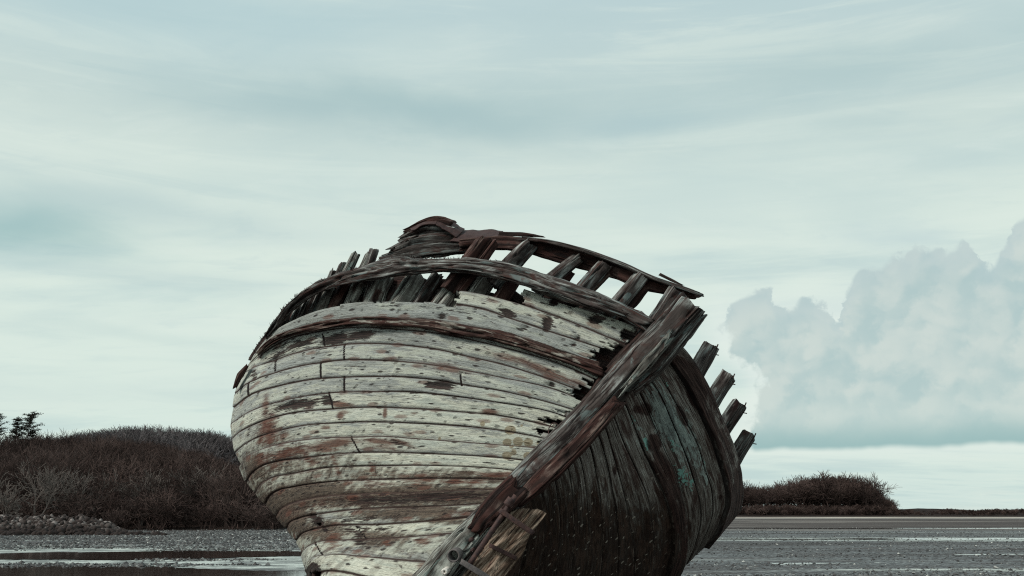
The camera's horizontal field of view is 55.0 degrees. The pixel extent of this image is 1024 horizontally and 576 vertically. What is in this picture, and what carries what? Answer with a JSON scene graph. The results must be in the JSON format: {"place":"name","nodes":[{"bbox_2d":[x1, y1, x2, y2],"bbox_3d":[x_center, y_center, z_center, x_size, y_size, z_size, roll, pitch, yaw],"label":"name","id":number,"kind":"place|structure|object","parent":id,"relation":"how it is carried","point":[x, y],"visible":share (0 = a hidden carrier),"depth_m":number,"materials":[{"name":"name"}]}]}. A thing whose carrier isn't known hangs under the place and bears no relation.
{"place":"outdoors","nodes":[
{"label":"outdoors","id":0,"kind":"place"},
{"bbox_2d":[22,505,286,530],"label":"hillside","id":1,"kind":"structure","parent":0,"point":[197,527],"depth_m":89.20,"materials":[{"name":"brown plant"}]},
{"bbox_2d":[0,413,7,434],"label":"pine tree","id":2,"kind":"object","parent":1,"relation":"on","point":[1,428],"visible":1,"depth_m":125.61,"materials":[{"name":"plant"}]},
{"bbox_2d":[6,416,27,451],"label":"pine tree","id":3,"kind":"object","parent":1,"relation":"on","point":[16,430],"visible":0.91,"depth_m":130.91,"materials":[{"name":"plant"}]},
{"bbox_2d":[0,470,33,514],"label":"bare tree","id":4,"kind":"object","parent":1,"relation":"on","point":[15,503],"visible":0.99,"depth_m":81.44,"materials":[{"name":"plant"}]},
{"bbox_2d":[20,411,44,446],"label":"pine tree","id":5,"kind":"object","parent":1,"relation":"on","point":[30,417],"visible":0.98,"depth_m":127.09,"materials":[{"name":"green plant"}]},
{"bbox_2d":[10,457,94,515],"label":"bare tree","id":6,"kind":"object","parent":1,"relation":"on","point":[53,483],"visible":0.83,"depth_m":84.80,"materials":[{"name":"brown plant"}]},
{"bbox_2d":[7,465,126,510],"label":"bare tree","id":7,"kind":"object","parent":1,"relation":"on","point":[50,488],"visible":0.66,"depth_m":86.52,"materials":[{"name":"brown plant"}]},
{"bbox_2d":[0,454,279,529],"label":"undergrowth","id":8,"kind":"object","parent":1,"relation":"on","point":[150,508],"visible":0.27,"depth_m":83.77,"materials":[{"name":"brown plant"}]},
{"bbox_2d":[0,428,280,528],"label":"leafless wood","id":9,"kind":"object","parent":1,"relation":"on","point":[101,457],"visible":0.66,"depth_m":96.83,"materials":[{"name":"brown plant"}]},
{"bbox_2d":[41,424,239,466],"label":"hilltop wood","id":10,"kind":"object","parent":1,"relation":"on","point":[222,446],"visible":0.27,"depth_m":178.69,"materials":[{"name":"brown plant"}]},
{"bbox_2d":[114,468,169,525],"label":"bare tree","id":11,"kind":"object","parent":1,"relation":"on","point":[148,474],"visible":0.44,"depth_m":90.06,"materials":[{"name":"brown plant"}]},
{"bbox_2d":[165,465,232,523],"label":"bare tree","id":12,"kind":"object","parent":1,"relation":"on","point":[201,472],"visible":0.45,"depth_m":90.61,"materials":[{"name":"brown plant"}]},
{"bbox_2d":[0,517,1023,575],"bbox_3d":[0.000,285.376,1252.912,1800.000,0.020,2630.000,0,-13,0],"label":"mudflat","id":13,"kind":"structure","parent":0,"point":[292,563],"depth_m":41.57,"materials":[{"name":"grey soil"}]},
{"bbox_2d":[0,513,167,535],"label":"stone bank","id":14,"kind":"structure","parent":13,"relation":"on","point":[50,524],"depth_m":66.85,"materials":[{"name":"grey stone"}]},
{"bbox_2d":[0,546,293,566],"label":"shingle","id":15,"kind":"object","parent":13,"relation":"on","point":[64,564],"visible":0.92,"depth_m":30.39,"materials":[{"name":"grey gravel"}]},
{"bbox_2d":[0,528,297,548],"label":"shingle","id":16,"kind":"object","parent":13,"relation":"on","point":[153,541],"visible":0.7,"depth_m":53.82,"materials":[{"name":"grey gravel"}]},
{"bbox_2d":[0,550,301,559],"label":"water pool","id":17,"kind":"structure","parent":13,"relation":"on","point":[141,555],"depth_m":36.60,"materials":[{"name":"black liquid"}]},
{"bbox_2d":[0,564,305,575],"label":"water pool","id":18,"kind":"structure","parent":13,"relation":"on","point":[60,570],"depth_m":26.37,"materials":[{"name":"black liquid"}]},
{"bbox_2d":[230,216,756,575],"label":"wrecked boat","id":19,"kind":"object","parent":13,"relation":"on","point":[395,413],"visible":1,"depth_m":8.58,"materials":[{"name":"white wood"}]},
{"bbox_2d":[771,562,929,564],"bbox_3d":[11.414,8.616,30.864,7.226,0.001,1.108,3,-13,-12],"label":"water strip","id":20,"kind":"object","parent":13,"relation":"on","point":[820,563],"visible":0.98,"depth_m":30.33,"materials":[{"name":"black liquid"}]},
{"bbox_2d":[686,527,1023,575],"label":"shingle","id":21,"kind":"object","parent":13,"relation":"on","point":[890,573],"visible":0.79,"depth_m":36.67,"materials":[{"name":"grey gravel"}]},
{"bbox_2d":[738,504,1023,515],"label":"dune scrub","id":22,"kind":"object","parent":13,"relation":"on","point":[824,509],"visible":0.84,"depth_m":278.69,"materials":[{"name":"brown plant"}]},
{"bbox_2d":[740,528,1023,528],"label":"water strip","id":23,"kind":"object","parent":13,"relation":"on","point":[875,528],"visible":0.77,"depth_m":90.20,"materials":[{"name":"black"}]},
{"bbox_2d":[745,538,1023,539],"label":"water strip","id":24,"kind":"object","parent":13,"relation":"on","point":[913,538],"visible":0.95,"depth_m":57.67,"materials":[{"name":"black liquid"}]},
{"bbox_2d":[956,554,1023,554],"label":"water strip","id":25,"kind":"object","parent":13,"relation":"on","point":[987,554],"visible":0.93,"depth_m":36.58,"materials":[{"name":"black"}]},
{"bbox_2d":[0,0,1023,509],"label":"sky","id":26,"kind":"structure","parent":0,"point":[839,183],"materials":[{"name":"white"}]},
{"bbox_2d":[737,508,1023,516],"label":"dune ridge","id":27,"kind":"structure","parent":0,"point":[927,512],"depth_m":274.34,"materials":[{"name":"black plant"}]},
{"bbox_2d":[742,470,899,506],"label":"leafless copse","id":28,"kind":"object","parent":27,"relation":"on","point":[825,489],"visible":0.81,"depth_m":292.21,"materials":[{"name":"brown plant"}]}
]}

